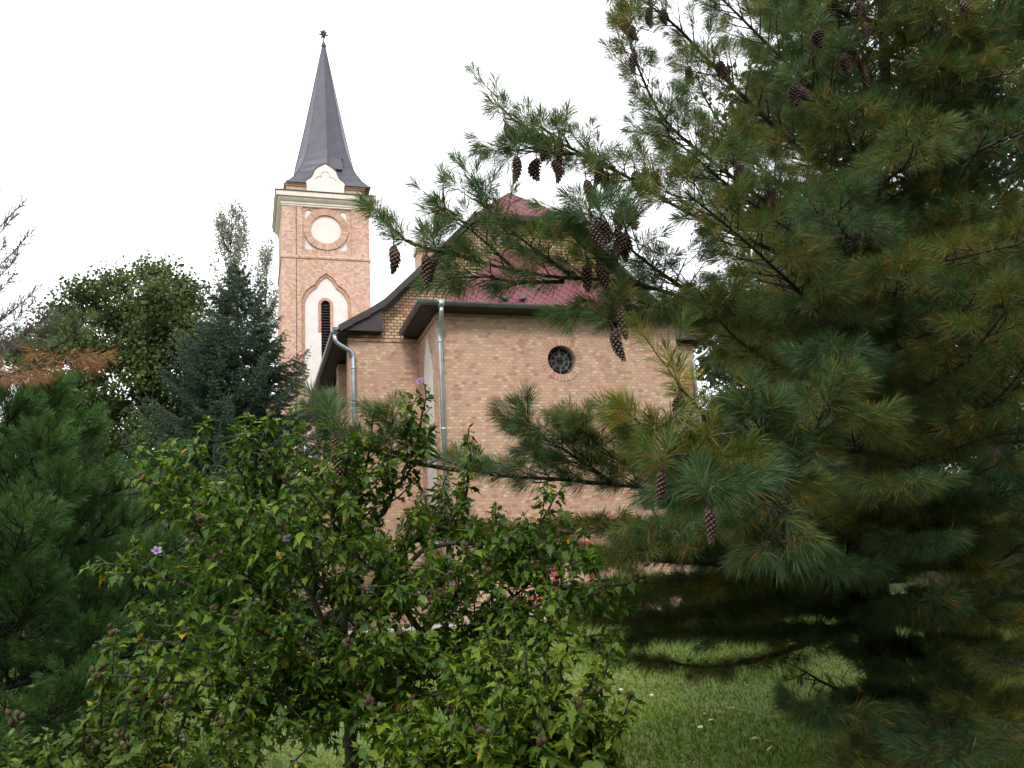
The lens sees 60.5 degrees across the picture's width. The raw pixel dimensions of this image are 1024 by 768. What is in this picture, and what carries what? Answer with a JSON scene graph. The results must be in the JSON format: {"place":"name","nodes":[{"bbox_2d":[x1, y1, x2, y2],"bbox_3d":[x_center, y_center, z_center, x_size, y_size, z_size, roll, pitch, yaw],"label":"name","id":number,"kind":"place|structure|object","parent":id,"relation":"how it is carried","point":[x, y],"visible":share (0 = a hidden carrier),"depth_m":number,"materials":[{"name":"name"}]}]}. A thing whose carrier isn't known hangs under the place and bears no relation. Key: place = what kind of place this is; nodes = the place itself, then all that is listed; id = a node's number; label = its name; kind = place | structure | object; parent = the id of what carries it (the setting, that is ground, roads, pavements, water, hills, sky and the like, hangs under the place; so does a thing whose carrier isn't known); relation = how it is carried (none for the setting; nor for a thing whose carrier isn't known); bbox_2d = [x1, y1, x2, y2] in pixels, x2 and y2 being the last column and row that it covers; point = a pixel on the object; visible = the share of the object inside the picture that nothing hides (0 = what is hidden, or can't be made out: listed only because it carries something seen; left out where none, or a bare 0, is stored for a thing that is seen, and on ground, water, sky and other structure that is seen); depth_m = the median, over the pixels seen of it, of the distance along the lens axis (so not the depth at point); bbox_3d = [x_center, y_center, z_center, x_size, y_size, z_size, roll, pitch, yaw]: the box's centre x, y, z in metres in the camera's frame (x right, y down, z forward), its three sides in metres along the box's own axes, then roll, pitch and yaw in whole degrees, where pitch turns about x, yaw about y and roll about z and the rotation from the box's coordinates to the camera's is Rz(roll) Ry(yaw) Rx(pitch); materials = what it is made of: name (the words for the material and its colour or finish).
{"place":"outdoors","nodes":[
{"label":"outdoors","id":0,"kind":"place"},
{"bbox_2d":[0,0,1023,467],"label":"sky","id":1,"kind":"structure","parent":0,"point":[127,122],"materials":[{"name":"white"}]},
{"bbox_2d":[0,578,1023,767],"bbox_3d":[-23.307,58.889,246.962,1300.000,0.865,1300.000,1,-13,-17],"label":"lawn","id":2,"kind":"structure","parent":0,"point":[642,684],"depth_m":9.04,"materials":[{"name":"plant"}]},
{"bbox_2d":[0,176,119,392],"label":"sparse conifer","id":3,"kind":"object","parent":2,"relation":"on","point":[7,377],"visible":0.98,"depth_m":6.94,"materials":[{"name":"brown plant"}]},
{"bbox_2d":[7,369,130,500],"bbox_3d":[-14.307,3.585,27.450,5.552,8.863,5.615,1,-13,-17],"label":"tree","id":4,"kind":"object","parent":2,"relation":"on","point":[110,374],"visible":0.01,"depth_m":28.06,"materials":[{"name":"green plant"}]},
{"bbox_2d":[0,453,204,661],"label":"tree","id":5,"kind":"object","parent":2,"relation":"on","point":[150,613],"visible":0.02,"depth_m":14.42,"materials":[{"name":"green plant"}]},
{"bbox_2d":[0,348,227,767],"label":"young pine","id":6,"kind":"object","parent":2,"relation":"on","point":[44,455],"visible":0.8,"depth_m":5.64,"materials":[{"name":"green plant"}]},
{"bbox_2d":[0,250,259,492],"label":"maple tree","id":7,"kind":"object","parent":2,"relation":"on","point":[150,318],"visible":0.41,"depth_m":24.00,"materials":[{"name":"green plant"}]},
{"bbox_2d":[0,618,317,767],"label":"hibiscus shrub","id":8,"kind":"object","parent":2,"relation":"on","point":[155,724],"visible":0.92,"depth_m":3.61,"materials":[{"name":"green plant"}]},
{"bbox_2d":[66,455,325,657],"bbox_3d":[-5.748,3.206,15.984,5.033,3.863,5.110,-14,-17,39],"label":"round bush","id":9,"kind":"object","parent":2,"relation":"on","point":[221,514],"visible":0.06,"depth_m":15.53,"materials":[{"name":"green plant"}]},
{"bbox_2d":[196,300,211,322],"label":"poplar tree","id":10,"kind":"object","parent":2,"relation":"on","point":[202,320],"depth_m":50.12,"materials":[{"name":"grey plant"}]},
{"bbox_2d":[196,194,254,468],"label":"poplar tree","id":11,"kind":"object","parent":2,"relation":"on","point":[240,239],"visible":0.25,"depth_m":50.04,"materials":[{"name":"green plant"}]},
{"bbox_2d":[104,258,388,643],"bbox_3d":[-6.260,1.426,20.471,7.556,9.020,7.428,-13,-16,36],"label":"spruce tree","id":12,"kind":"object","parent":2,"relation":"on","point":[216,356],"visible":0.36,"depth_m":19.77,"materials":[{"name":"green plant"}]},
{"bbox_2d":[248,236,277,394],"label":"poplar tree","id":13,"kind":"object","parent":2,"relation":"on","point":[266,261],"visible":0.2,"depth_m":51.53,"materials":[{"name":"green plant"}]},
{"bbox_2d":[78,377,648,767],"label":"hibiscus shrub","id":14,"kind":"object","parent":2,"relation":"on","point":[345,679],"visible":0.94,"depth_m":4.25,"materials":[{"name":"green plant"}]},
{"bbox_2d":[272,30,709,627],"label":"church","id":15,"kind":"structure","parent":2,"relation":"on","point":[462,360],"depth_m":22.36,"materials":[{"name":"brick"}]},
{"bbox_2d":[424,335,438,543],"bbox_3d":[-1.979,1.318,21.330,0.012,5.220,1.000,1,-13,-17],"label":"blind window","id":16,"kind":"structure","parent":15,"relation":"in","point":[428,371],"depth_m":21.39,"materials":[{"name":"beige paint"}]},
{"bbox_2d":[495,296,510,301],"bbox_3d":[-0.222,-2.110,21.775,0.427,0.185,0.162,3,-14,-27],"label":"pigeon","id":17,"kind":"object","parent":15,"relation":"on","point":[507,299],"visible":0.62,"depth_m":21.75,"materials":[{"name":"grey"}]},
{"bbox_2d":[516,293,526,301],"bbox_3d":[0.249,-2.152,21.982,0.409,0.234,0.162,-11,-6,-37],"label":"pigeon","id":18,"kind":"object","parent":15,"relation":"on","point":[523,298],"visible":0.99,"depth_m":21.96,"materials":[{"name":"grey"}]},
{"bbox_2d":[541,339,581,380],"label":"round window","id":19,"kind":"structure","parent":15,"relation":"in","point":[557,362],"depth_m":21.72,"materials":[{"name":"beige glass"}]},
{"bbox_2d":[345,587,646,767],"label":"hibiscus shrub","id":20,"kind":"object","parent":2,"relation":"on","point":[501,736],"visible":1,"depth_m":3.66,"materials":[{"name":"green plant"}]},
{"bbox_2d":[286,0,1023,767],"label":"pine tree","id":21,"kind":"object","parent":2,"relation":"on","point":[770,520],"visible":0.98,"depth_m":5.36,"materials":[{"name":"green plant"}]},
{"bbox_2d":[692,269,896,482],"bbox_3d":[8.241,1.380,28.116,9.161,10.880,9.215,1,-13,-17],"label":"tree","id":22,"kind":"object","parent":2,"relation":"on","point":[713,375],"visible":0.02,"depth_m":26.42,"materials":[{"name":"green plant"}]},
{"bbox_2d":[691,0,1023,595],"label":"tall tree","id":23,"kind":"object","parent":2,"relation":"on","point":[997,450],"visible":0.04,"depth_m":15.61,"materials":[{"name":"green plant"}]},
{"bbox_2d":[716,515,1003,583],"bbox_3d":[16.534,5.506,33.205,20.179,4.337,3.280,-3,-13,0],"label":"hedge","id":24,"kind":"object","parent":2,"relation":"on","point":[892,581],"depth_m":32.58,"materials":[{"name":"green plant"}]},
{"bbox_2d":[720,142,1023,583],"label":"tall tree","id":25,"kind":"object","parent":2,"relation":"on","point":[898,375],"visible":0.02,"depth_m":27.89,"materials":[{"name":"green plant"}]},
{"bbox_2d":[244,592,909,642],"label":"pavement","id":26,"kind":"structure","parent":0,"point":[433,627],"depth_m":18.11,"materials":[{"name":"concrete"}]},
{"bbox_2d":[484,594,531,617],"bbox_3d":[-0.089,4.777,18.759,1.019,0.589,0.464,1,-13,-17],"label":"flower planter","id":27,"kind":"object","parent":26,"relation":"on","point":[488,599],"visible":0.16,"depth_m":18.68,"materials":[{"name":"concrete"}]},
{"bbox_2d":[527,542,592,620],"bbox_3d":[1.061,4.236,18.804,1.522,1.670,0.334,-3,-13,-2],"label":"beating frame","id":28,"kind":"object","parent":26,"relation":"on","point":[556,574],"visible":0.15,"depth_m":18.80,"materials":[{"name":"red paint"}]}
]}

